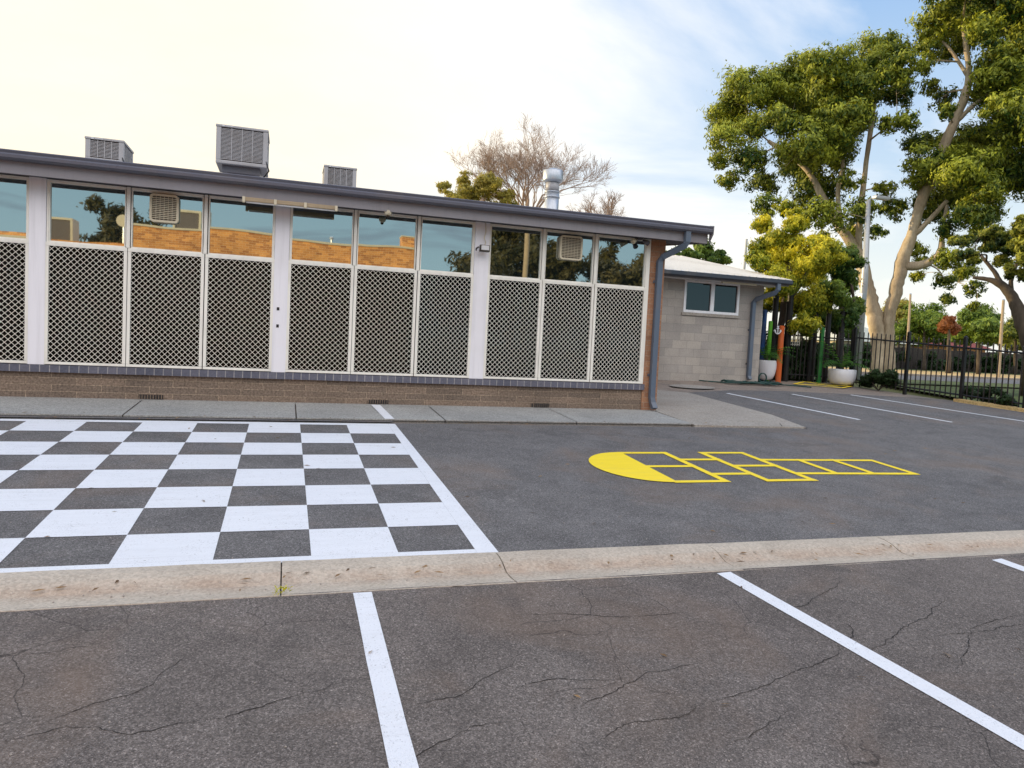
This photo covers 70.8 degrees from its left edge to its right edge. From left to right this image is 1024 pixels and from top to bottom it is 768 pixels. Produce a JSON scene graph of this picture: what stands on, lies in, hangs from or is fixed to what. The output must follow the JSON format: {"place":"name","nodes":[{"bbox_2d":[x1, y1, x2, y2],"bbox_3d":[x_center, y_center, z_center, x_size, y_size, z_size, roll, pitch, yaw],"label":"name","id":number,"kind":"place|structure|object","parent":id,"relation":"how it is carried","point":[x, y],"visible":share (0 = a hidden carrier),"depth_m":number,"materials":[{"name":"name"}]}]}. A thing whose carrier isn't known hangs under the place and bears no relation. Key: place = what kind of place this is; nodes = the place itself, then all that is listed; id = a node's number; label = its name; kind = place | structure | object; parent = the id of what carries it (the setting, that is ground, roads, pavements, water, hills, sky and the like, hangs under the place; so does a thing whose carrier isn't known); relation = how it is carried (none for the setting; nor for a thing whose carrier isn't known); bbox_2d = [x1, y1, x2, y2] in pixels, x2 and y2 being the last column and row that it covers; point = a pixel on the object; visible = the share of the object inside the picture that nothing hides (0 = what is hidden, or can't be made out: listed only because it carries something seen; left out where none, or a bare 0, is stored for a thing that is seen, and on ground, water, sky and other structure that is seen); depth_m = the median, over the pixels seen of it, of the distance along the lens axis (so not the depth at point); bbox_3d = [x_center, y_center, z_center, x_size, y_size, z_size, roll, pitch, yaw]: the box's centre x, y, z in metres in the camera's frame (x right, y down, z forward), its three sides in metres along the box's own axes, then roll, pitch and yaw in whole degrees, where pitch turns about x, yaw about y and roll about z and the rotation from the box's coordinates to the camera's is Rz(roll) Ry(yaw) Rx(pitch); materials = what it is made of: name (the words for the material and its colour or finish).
{"place":"outdoors","nodes":[
{"label":"outdoors","id":0,"kind":"place"},
{"bbox_2d":[0,397,690,426],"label":"footpath","id":1,"kind":"structure","parent":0,"point":[200,409],"depth_m":9.74,"materials":[{"name":"concrete"}]},
{"bbox_2d":[372,405,393,418],"bbox_3d":[-1.807,0.382,10.029,0.130,0.076,1.128,2,4,-20],"label":"footpath stripe","id":2,"kind":"object","parent":1,"relation":"on","point":[382,411],"visible":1,"depth_m":9.99,"materials":[{"name":"white paint"}]},
{"bbox_2d":[0,380,933,570],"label":"yard base","id":3,"kind":"object","parent":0,"point":[666,386],"depth_m":17.22,"materials":[{"name":"concrete"}]},
{"bbox_2d":[0,415,392,421],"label":"drain joint","id":4,"kind":"object","parent":3,"relation":"on","point":[190,418],"visible":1,"depth_m":8.70,"materials":[{"name":"concrete"}]},
{"bbox_2d":[22,415,781,425],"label":"path edge shadow","id":5,"kind":"object","parent":3,"relation":"on","point":[332,419],"visible":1,"depth_m":9.22},
{"bbox_2d":[0,390,1023,567],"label":"asphalt forecourt","id":6,"kind":"structure","parent":3,"relation":"on","point":[622,511],"depth_m":7.03,"materials":[{"name":"grey asphalt"}]},
{"bbox_2d":[0,419,497,572],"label":"checkerboard marking","id":7,"kind":"object","parent":6,"relation":"on","point":[137,550],"visible":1,"depth_m":5.78,"materials":[{"name":"white paint"}]},
{"bbox_2d":[589,452,920,482],"bbox_3d":[2.757,0.935,8.275,3.953,0.094,1.362,2,3,-18],"label":"hopscotch marking","id":8,"kind":"object","parent":6,"relation":"on","point":[620,463],"visible":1,"depth_m":7.98,"materials":[{"name":"yellow paint"}]},
{"bbox_2d":[727,393,860,419],"bbox_3d":[5.345,0.411,14.004,0.094,0.205,3.075,1,4,-31],"label":"parking line","id":9,"kind":"object","parent":6,"relation":"on","point":[798,407],"visible":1,"depth_m":13.76,"materials":[{"name":"white paint"}]},
{"bbox_2d":[793,394,949,421],"bbox_3d":[7.148,0.461,14.620,0.093,0.224,3.394,1,4,-33],"label":"parking line","id":10,"kind":"object","parent":6,"relation":"on","point":[874,408],"visible":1,"depth_m":14.43,"materials":[{"name":"white paint"}]},
{"bbox_2d":[850,327,1023,407],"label":"steel fence","id":11,"kind":"object","parent":6,"relation":"on","point":[965,347],"visible":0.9,"depth_m":17.25,"materials":[{"name":"black metal"}]},
{"bbox_2d":[854,395,1020,420],"bbox_3d":[9.093,0.523,15.226,0.093,0.250,3.921,0,4,-39],"label":"parking line","id":12,"kind":"object","parent":6,"relation":"on","point":[940,408],"visible":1,"depth_m":15.24,"materials":[{"name":"white paint"}]},
{"bbox_2d":[953,399,1023,411],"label":"garden edging","id":13,"kind":"object","parent":6,"relation":"on","point":[993,405],"visible":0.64,"depth_m":16.25,"materials":[{"name":"beige concrete"}]},
{"bbox_2d":[964,382,1019,406],"bbox_3d":[11.000,0.257,16.680,0.645,0.537,1.365,2,3,-18],"label":"shrub","id":14,"kind":"object","parent":13,"relation":"on","point":[1005,398],"visible":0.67,"depth_m":16.50,"materials":[{"name":"green plant"}]},
{"bbox_2d":[670,384,713,388],"bbox_3d":[4.058,0.058,16.214,1.100,0.045,0.660,2,3,-18],"label":"concrete patch","id":15,"kind":"object","parent":3,"relation":"on","point":[692,386],"visible":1,"depth_m":16.20,"materials":[{"name":"grey concrete"}]},
{"bbox_2d":[699,379,810,387],"bbox_3d":[5.940,-0.035,17.847,2.869,0.116,0.603,2,3,-9],"label":"garden hose","id":16,"kind":"object","parent":3,"relation":"on","point":[752,382],"visible":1,"depth_m":17.64,"materials":[{"name":"rubber"}]},
{"bbox_2d":[759,310,766,379],"bbox_3d":[6.726,-1.034,19.334,0.120,1.912,0.120,2,3,-18],"label":"painted pole","id":17,"kind":"object","parent":3,"relation":"on","point":[763,328],"visible":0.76,"depth_m":19.27,"materials":[{"name":"metal"}]},
{"bbox_2d":[758,360,776,379],"bbox_3d":[6.704,-0.368,19.008,0.510,0.520,0.510,2,3,-18],"label":"plant pot","id":18,"kind":"object","parent":3,"relation":"on","point":[767,368],"visible":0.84,"depth_m":18.80,"materials":[{"name":"white ceramic"}]},
{"bbox_2d":[760,343,794,362],"bbox_3d":[6.752,-0.854,18.936,1.459,0.575,1.550,2,3,-18],"label":"potted palm","id":19,"kind":"object","parent":18,"relation":"in","point":[770,355],"visible":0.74,"depth_m":18.86,"materials":[{"name":"green plant"}]},
{"bbox_2d":[764,321,772,380],"bbox_3d":[6.816,-0.867,19.133,0.110,1.612,0.110,2,3,-18],"label":"painted pole","id":20,"kind":"object","parent":3,"relation":"on","point":[770,327],"visible":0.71,"depth_m":19.07,"materials":[{"name":"metal"}]},
{"bbox_2d":[769,294,778,380],"bbox_3d":[7.009,-1.308,19.298,0.150,2.492,0.150,2,3,-18],"label":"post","id":21,"kind":"object","parent":3,"relation":"on","point":[775,313],"visible":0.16,"depth_m":19.22,"materials":[{"name":"metal"}]},
{"bbox_2d":[775,326,784,382],"bbox_3d":[7.036,-0.779,18.925,0.144,1.502,0.144,2,3,-18],"label":"painted pole","id":22,"kind":"object","parent":3,"relation":"on","point":[779,364],"visible":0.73,"depth_m":18.87,"materials":[{"name":"orange metal"}]},
{"bbox_2d":[781,293,793,381],"bbox_3d":[7.413,-1.278,19.375,0.180,2.462,0.180,2,3,-18],"label":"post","id":23,"kind":"object","parent":3,"relation":"on","point":[787,340],"visible":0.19,"depth_m":19.32,"materials":[{"name":"metal"}]},
{"bbox_2d":[766,324,853,385],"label":"steel gate","id":24,"kind":"structure","parent":3,"relation":"on","point":[809,359],"depth_m":19.48,"materials":[{"name":"black metal"}]},
{"bbox_2d":[810,313,818,381],"bbox_3d":[8.267,-0.998,19.767,0.150,1.942,0.150,2,3,-18],"label":"black post","id":25,"kind":"object","parent":3,"relation":"on","point":[813,348],"visible":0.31,"depth_m":19.71,"materials":[{"name":"metal"}]},
{"bbox_2d":[816,327,824,383],"bbox_3d":[8.346,-0.767,19.494,0.130,1.522,0.130,2,3,-18],"label":"painted pole","id":26,"kind":"object","parent":3,"relation":"on","point":[822,331],"visible":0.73,"depth_m":19.45,"materials":[{"name":"green metal"}]},
{"bbox_2d":[794,381,850,387],"bbox_3d":[8.105,0.019,18.767,1.568,0.084,1.045,4,3,17],"label":"keep clear marking","id":27,"kind":"object","parent":3,"relation":"on","point":[822,384],"visible":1,"depth_m":18.75,"materials":[{"name":"yellow paint"}]},
{"bbox_2d":[821,300,831,382],"bbox_3d":[8.673,-1.182,19.829,0.140,2.342,0.140,2,3,-18],"label":"black post","id":28,"kind":"object","parent":3,"relation":"on","point":[828,324],"visible":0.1,"depth_m":19.77,"materials":[{"name":"metal"}]},
{"bbox_2d":[828,368,856,384],"bbox_3d":[8.788,-0.191,19.202,0.700,0.410,0.700,2,3,-18],"label":"plant pot","id":29,"kind":"object","parent":3,"relation":"on","point":[842,376],"visible":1,"depth_m":18.93,"materials":[{"name":"white ceramic"}]},
{"bbox_2d":[814,340,871,370],"bbox_3d":[8.761,-0.692,19.056,1.649,0.878,1.328,2,3,-18],"label":"potted palm","id":30,"kind":"object","parent":29,"relation":"in","point":[843,366],"visible":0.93,"depth_m":19.02,"materials":[{"name":"green plant"}]},
{"bbox_2d":[858,368,901,390],"bbox_3d":[9.488,-0.138,18.585,0.766,0.641,1.327,2,3,-18],"label":"shrub","id":31,"kind":"object","parent":3,"relation":"on","point":[889,377],"visible":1,"depth_m":18.35,"materials":[{"name":"green plant"}]},
{"bbox_2d":[0,553,1023,767],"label":"car park","id":32,"kind":"structure","parent":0,"point":[286,647],"depth_m":3.35,"materials":[{"name":"grey asphalt"}]},
{"bbox_2d":[353,592,418,767],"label":"parking line","id":33,"kind":"object","parent":32,"relation":"on","point":[399,749],"visible":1,"depth_m":3.15,"materials":[{"name":"white paint"}]},
{"bbox_2d":[0,530,1023,611],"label":"kerb","id":34,"kind":"structure","parent":32,"relation":"on","point":[187,583],"depth_m":4.57,"materials":[{"name":"concrete"}]},
{"bbox_2d":[272,585,292,594],"bbox_3d":[-1.286,1.155,4.045,0.116,0.050,0.078,2,3,-18],"label":"weed","id":35,"kind":"object","parent":34,"relation":"on","point":[284,589],"visible":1,"depth_m":4.04,"materials":[{"name":"yellow plant"}]},
{"bbox_2d":[4,583,1023,767],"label":"asphalt cracks","id":36,"kind":"object","parent":32,"relation":"on","point":[554,678],"visible":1,"depth_m":3.28,"materials":[{"name":"black asphalt"}]},
{"bbox_2d":[10,423,1022,761],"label":"loose grit","id":37,"kind":"object","parent":32,"relation":"on","point":[522,599],"visible":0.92,"depth_m":4.48,"materials":[{"name":"grey gravel"}]},
{"bbox_2d":[21,381,1019,703],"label":"leaf litter","id":38,"kind":"object","parent":32,"relation":"on","point":[499,565],"visible":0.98,"depth_m":4.88,"materials":[{"name":"brown plant"}]},
{"bbox_2d":[717,572,1023,749],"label":"parking line","id":39,"kind":"object","parent":32,"relation":"on","point":[1016,738],"visible":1,"depth_m":3.68,"materials":[{"name":"white paint"}]},
{"bbox_2d":[993,559,1023,570],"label":"parking line","id":40,"kind":"object","parent":32,"relation":"on","point":[1011,564],"visible":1,"depth_m":5.43,"materials":[{"name":"white paint"}]},
{"bbox_2d":[0,0,1023,353],"label":"sky","id":41,"kind":"structure","parent":0,"point":[382,89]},
{"bbox_2d":[656,390,805,428],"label":"path slab","id":42,"kind":"structure","parent":0,"point":[694,410],"depth_m":12.14,"materials":[{"name":"concrete"}]},
{"bbox_2d":[743,239,747,268],"bbox_3d":[7.643,-4.049,22.789,0.692,1.015,0.077,2,3,-18],"label":"roof aerial","id":43,"kind":"object","parent":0,"point":[744,264],"visible":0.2,"depth_m":22.67,"materials":[{"name":"grey paint"}]},
{"bbox_2d":[791,324,917,346],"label":"house","id":44,"kind":"structure","parent":0,"point":[866,331],"depth_m":75.66,"materials":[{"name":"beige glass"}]},
{"bbox_2d":[774,366,1018,400],"bbox_3d":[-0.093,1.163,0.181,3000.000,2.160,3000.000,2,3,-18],"label":"ground","id":45,"kind":"structure","parent":0,"point":[922,394],"depth_m":19.57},
{"bbox_2d":[0,148,713,411],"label":"school building","id":46,"kind":"structure","parent":45,"relation":"on","point":[220,291],"depth_m":10.26,"materials":[{"name":"white metal"}]},
{"bbox_2d":[0,174,27,239],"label":"window","id":47,"kind":"structure","parent":46,"relation":"in","point":[13,189],"depth_m":9.16,"materials":[{"name":"glass"}]},
{"bbox_2d":[48,179,126,247],"bbox_3d":[-5.533,-2.216,9.411,0.889,0.795,0.050,2,3,-18],"label":"window","id":48,"kind":"structure","parent":46,"relation":"in","point":[79,212],"depth_m":9.41,"materials":[{"name":"blue glass"}]},
{"bbox_2d":[84,136,133,162],"bbox_3d":[-6.755,-3.611,12.130,0.612,0.835,0.810,2,3,-18],"label":"evaporative cooler","id":49,"kind":"object","parent":46,"relation":"on","point":[108,149],"visible":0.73,"depth_m":11.78,"materials":[{"name":"grey plastic"}]},
{"bbox_2d":[149,193,179,223],"bbox_3d":[-4.646,-2.343,9.635,0.355,0.370,0.075,2,3,-18],"label":"air conditioner","id":50,"kind":"object","parent":46,"relation":"attached to","point":[164,208],"depth_m":9.62,"materials":[{"name":"beige plastic"}]},
{"bbox_2d":[131,188,203,253],"bbox_3d":[-4.629,-2.188,9.697,0.879,0.795,0.050,2,3,-18],"label":"window","id":51,"kind":"structure","parent":46,"relation":"in","point":[186,236],"depth_m":9.71,"materials":[{"name":"glass"}]},
{"bbox_2d":[208,195,273,258],"bbox_3d":[-3.744,-2.161,9.976,0.842,0.795,0.050,2,3,-18],"label":"window","id":52,"kind":"structure","parent":46,"relation":"in","point":[238,228],"depth_m":9.97,"materials":[{"name":"clear glass"}]},
{"bbox_2d":[216,123,269,176],"bbox_3d":[-4.535,-3.661,12.192,0.847,1.145,0.810,2,3,-18],"label":"evaporative cooler","id":53,"kind":"object","parent":46,"relation":"on","point":[242,150],"visible":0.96,"depth_m":11.85,"materials":[{"name":"grey plastic"}]},
{"bbox_2d":[242,196,337,211],"bbox_3d":[-3.008,-2.441,9.798,1.236,0.079,0.080,2,3,-18],"label":"batten light","id":54,"kind":"object","parent":46,"relation":"attached to","point":[275,202],"visible":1,"depth_m":9.77,"materials":[{"name":"beige plastic"}]},
{"bbox_2d":[291,208,353,264],"bbox_3d":[-2.709,-2.129,10.303,0.851,0.795,0.050,2,3,-18],"label":"window","id":55,"kind":"structure","parent":46,"relation":"in","point":[317,236],"depth_m":10.31,"materials":[{"name":"glass"}]},
{"bbox_2d":[322,164,356,186],"bbox_3d":[-3.441,-3.758,14.367,0.667,0.995,0.710,2,3,-18],"label":"evaporative cooler","id":56,"kind":"object","parent":46,"relation":"on","point":[339,175],"visible":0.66,"depth_m":14.04,"materials":[{"name":"grey plastic"}]},
{"bbox_2d":[356,210,416,269],"bbox_3d":[-1.835,-2.101,10.579,0.856,0.795,0.050,2,3,-18],"label":"window","id":57,"kind":"structure","parent":46,"relation":"in","point":[382,241],"depth_m":10.58,"materials":[{"name":"glass"}]},
{"bbox_2d":[419,217,473,274],"bbox_3d":[-0.981,-2.075,10.849,0.799,0.795,0.050,2,3,-18],"label":"window","id":58,"kind":"structure","parent":46,"relation":"in","point":[446,245],"depth_m":10.85,"materials":[{"name":"clear glass"}]},
{"bbox_2d":[476,222,489,251],"bbox_3d":[-0.442,-2.225,10.861,0.206,0.465,0.166,2,3,-18],"label":"flood light","id":59,"kind":"object","parent":46,"relation":"attached to","point":[484,248],"visible":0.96,"depth_m":10.82,"materials":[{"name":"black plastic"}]},
{"bbox_2d":[489,224,542,279],"bbox_3d":[0.055,-2.043,11.176,0.836,0.795,0.050,2,3,-18],"label":"window","id":60,"kind":"structure","parent":46,"relation":"in","point":[515,251],"depth_m":11.18,"materials":[{"name":"clear glass"}]},
{"bbox_2d":[543,168,562,208],"bbox_3d":[0.827,-3.764,15.027,0.420,1.450,0.420,2,3,-18],"label":"roof flue","id":61,"kind":"object","parent":46,"relation":"on","point":[552,178],"visible":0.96,"depth_m":14.88,"materials":[{"name":"metal"}]},
{"bbox_2d":[544,229,594,283],"bbox_3d":[0.907,-2.016,11.445,0.823,0.795,0.050,2,3,-18],"label":"window","id":62,"kind":"structure","parent":46,"relation":"in","point":[555,269],"depth_m":11.45,"materials":[{"name":"glass"}]},
{"bbox_2d":[558,235,582,260],"bbox_3d":[0.927,-2.148,11.397,0.380,0.375,0.075,2,3,-18],"label":"air conditioner","id":63,"kind":"object","parent":46,"relation":"attached to","point":[570,248],"depth_m":11.37,"materials":[{"name":"beige plastic"}]},
{"bbox_2d":[596,234,646,287],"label":"window","id":64,"kind":"structure","parent":46,"relation":"in","point":[620,262],"depth_m":11.72,"materials":[{"name":"clear glass"}]},
{"bbox_2d":[631,237,649,245],"bbox_3d":[2.053,-2.302,11.606,0.344,0.148,0.187,2,3,-18],"label":"corner spotlight","id":65,"kind":"object","parent":46,"relation":"attached to","point":[644,241],"visible":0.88,"depth_m":11.58,"materials":[{"name":"grey paint"}]},
{"bbox_2d":[647,231,690,408],"bbox_3d":[2.549,-1.016,11.777,0.581,2.907,0.159,5,4,36],"label":"downpipe","id":66,"kind":"object","parent":46,"relation":"attached to","point":[657,281],"visible":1,"depth_m":11.85,"materials":[{"name":"grey metal"}]},
{"bbox_2d":[658,255,792,381],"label":"block building","id":67,"kind":"structure","parent":45,"relation":"on","point":[705,318],"depth_m":17.76,"materials":[{"name":"grey concrete"}]},
{"bbox_2d":[683,280,739,315],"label":"window","id":68,"kind":"structure","parent":67,"relation":"in","point":[706,297],"depth_m":17.73,"materials":[{"name":"white glass"}]},
{"bbox_2d":[746,284,780,379],"bbox_3d":[6.233,-1.280,17.919,0.725,2.405,0.166,6,4,40],"label":"downpipe","id":69,"kind":"object","parent":67,"relation":"attached to","point":[752,328],"visible":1,"depth_m":18.05,"materials":[{"name":"grey metal"}]},
{"bbox_2d":[764,330,815,380],"bbox_3d":[7.846,-0.820,20.512,1.601,1.441,1.982,3,3,1],"label":"shrub","id":70,"kind":"object","parent":45,"relation":"on","point":[798,363],"visible":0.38,"depth_m":19.95,"materials":[{"name":"green plant"}]},
{"bbox_2d":[741,199,855,361],"bbox_3d":[7.518,-2.470,19.736,2.718,4.922,3.669,3,3,11],"label":"wattle tree","id":71,"kind":"object","parent":45,"relation":"on","point":[787,251],"visible":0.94,"depth_m":18.89,"materials":[{"name":"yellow plant"}]},
{"bbox_2d":[806,241,870,364],"bbox_3d":[9.090,-2.002,20.415,1.730,4.064,3.008,4,4,26],"label":"dark green tree","id":72,"kind":"object","parent":45,"relation":"on","point":[845,281],"visible":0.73,"depth_m":19.88,"materials":[{"name":"green plant"}]},
{"bbox_2d":[836,311,845,368],"bbox_3d":[9.127,-1.006,20.036,0.150,2.012,0.150,2,3,-18],"label":"black post","id":73,"kind":"object","parent":45,"relation":"on","point":[842,327],"visible":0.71,"depth_m":19.96,"materials":[{"name":"metal"}]},
{"bbox_2d":[881,297,914,346],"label":"tree","id":74,"kind":"object","parent":45,"relation":"on","point":[899,312],"visible":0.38,"depth_m":69.12,"materials":[{"name":"green plant"}]},
{"bbox_2d":[862,372,1019,379],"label":"street kerb","id":75,"kind":"structure","parent":45,"relation":"on","point":[928,375],"depth_m":34.70,"materials":[{"name":"concrete"}]},
{"bbox_2d":[932,334,975,350],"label":"tree","id":76,"kind":"object","parent":45,"relation":"on","point":[936,342],"visible":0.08,"depth_m":75.69,"materials":[{"name":"green plant"}]},
{"bbox_2d":[985,339,1021,353],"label":"tree","id":77,"kind":"object","parent":45,"relation":"on","point":[1008,346],"visible":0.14,"depth_m":68.26,"materials":[{"name":"green plant"}]},
{"bbox_2d":[804,377,1019,387],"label":"street verge","id":78,"kind":"structure","parent":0,"point":[958,383],"depth_m":24.33,"materials":[{"name":"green plant"}]},
{"bbox_2d":[791,336,830,379],"bbox_3d":[8.407,-0.762,20.822,1.621,1.334,1.544,2,3,-18],"label":"shrub","id":79,"kind":"object","parent":78,"relation":"on","point":[817,347],"visible":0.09,"depth_m":20.40,"materials":[{"name":"green plant"}]},
{"bbox_2d":[697,0,1023,372],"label":"gum tree","id":80,"kind":"object","parent":78,"relation":"on","point":[813,99],"visible":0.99,"depth_m":23.16,"materials":[{"name":"green plant"}]},
{"bbox_2d":[855,195,889,379],"bbox_3d":[11.072,-2.905,22.378,0.694,5.823,0.465,2,3,-18],"label":"street lamp","id":81,"kind":"object","parent":78,"relation":"on","point":[864,288],"visible":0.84,"depth_m":22.29,"materials":[{"name":"grey metal"}]},
{"bbox_2d":[815,374,1019,383],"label":"street","id":82,"kind":"structure","parent":0,"point":[970,380],"depth_m":30.36,"materials":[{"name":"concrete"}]},
{"bbox_2d":[828,365,1019,377],"bbox_3d":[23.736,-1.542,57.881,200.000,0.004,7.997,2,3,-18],"label":"lawn","id":83,"kind":"structure","parent":0,"point":[934,370],"depth_m":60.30,"materials":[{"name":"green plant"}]},
{"bbox_2d":[435,169,519,204],"bbox_3d":[-2.063,-6.752,39.050,4.755,10.277,3.990,6,4,40],"label":"pepper tree","id":84,"kind":"object","parent":83,"relation":"on","point":[488,184],"visible":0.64,"depth_m":39.09,"materials":[{"name":"green plant"}]},
{"bbox_2d":[445,112,616,206],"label":"bare tree","id":85,"kind":"object","parent":83,"relation":"on","point":[510,163],"visible":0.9,"depth_m":40.81,"materials":[{"name":"brown plant"}]},
{"bbox_2d":[565,188,627,216],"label":"bare tree","id":86,"kind":"object","parent":83,"relation":"on","point":[608,211],"visible":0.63,"depth_m":40.96,"materials":[{"name":"brown plant"}]},
{"bbox_2d":[666,239,732,264],"bbox_3d":[8.970,-4.017,35.202,3.264,6.359,3.217,2,3,-18],"label":"round tree","id":87,"kind":"object","parent":83,"relation":"on","point":[706,252],"visible":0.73,"depth_m":34.20,"materials":[{"name":"green plant"}]},
{"bbox_2d":[823,341,835,360],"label":"hedge shrub","id":88,"kind":"object","parent":83,"relation":"on","point":[831,347],"visible":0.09,"depth_m":59.36,"materials":[{"name":"green plant"}]},
{"bbox_2d":[832,342,871,367],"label":"hedge shrub","id":89,"kind":"object","parent":83,"relation":"on","point":[864,354],"visible":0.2,"depth_m":59.56,"materials":[{"name":"green plant"}]},
{"bbox_2d":[760,340,1021,373],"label":"timber fence","id":90,"kind":"object","parent":83,"relation":"on","point":[1019,356],"visible":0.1,"depth_m":64.04,"materials":[{"name":"brown wood"}]},
{"bbox_2d":[895,351,910,362],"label":"hedge shrub","id":91,"kind":"object","parent":83,"relation":"on","point":[900,357],"visible":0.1,"depth_m":61.40,"materials":[{"name":"green plant"}]},
{"bbox_2d":[905,293,911,354],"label":"power pole","id":92,"kind":"object","parent":83,"relation":"on","point":[909,315],"visible":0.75,"depth_m":50.64,"materials":[{"name":"wood"}]},
{"bbox_2d":[894,301,948,369],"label":"tree","id":93,"kind":"object","parent":83,"relation":"on","point":[926,320],"visible":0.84,"depth_m":58.86,"materials":[{"name":"green plant"}]},
{"bbox_2d":[917,351,957,370],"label":"hedge shrub","id":94,"kind":"object","parent":83,"relation":"on","point":[934,362],"visible":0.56,"depth_m":62.11,"materials":[{"name":"green plant"}]},
{"bbox_2d":[936,315,962,372],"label":"tree","id":95,"kind":"object","parent":83,"relation":"on","point":[949,325],"visible":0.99,"depth_m":48.61,"materials":[{"name":"red plant"}]},
{"bbox_2d":[944,353,993,372],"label":"hedge shrub","id":96,"kind":"object","parent":83,"relation":"on","point":[983,361],"visible":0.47,"depth_m":63.74,"materials":[{"name":"green plant"}]},
{"bbox_2d":[950,302,1007,373],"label":"tree","id":97,"kind":"object","parent":83,"relation":"on","point":[981,326],"visible":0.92,"depth_m":51.13,"materials":[{"name":"green plant"}]},
{"bbox_2d":[998,299,1004,376],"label":"power pole","id":98,"kind":"object","parent":83,"relation":"on","point":[1001,330],"visible":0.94,"depth_m":41.28,"materials":[{"name":"wood"}]},
{"bbox_2d":[987,349,1021,373],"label":"hedge shrub","id":99,"kind":"object","parent":83,"relation":"on","point":[995,359],"visible":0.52,"depth_m":64.23,"materials":[{"name":"green plant"}]},
{"bbox_2d":[994,316,1018,374],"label":"tree","id":100,"kind":"object","parent":83,"relation":"on","point":[1010,332],"visible":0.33,"depth_m":60.81,"materials":[{"name":"green plant"}]},
{"bbox_2d":[912,342,990,351],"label":"house","id":101,"kind":"structure","parent":0,"point":[952,344],"depth_m":81.64,"materials":[{"name":"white brick"}]},
{"bbox_2d":[896,385,1022,406],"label":"side verge","id":102,"kind":"structure","parent":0,"point":[1016,393],"depth_m":19.73,"materials":[{"name":"green plant"}]},
{"bbox_2d":[946,213,1023,395],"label":"street tree","id":103,"kind":"object","parent":102,"relation":"on","point":[994,238],"visible":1,"depth_m":19.63,"materials":[{"name":"green plant"}]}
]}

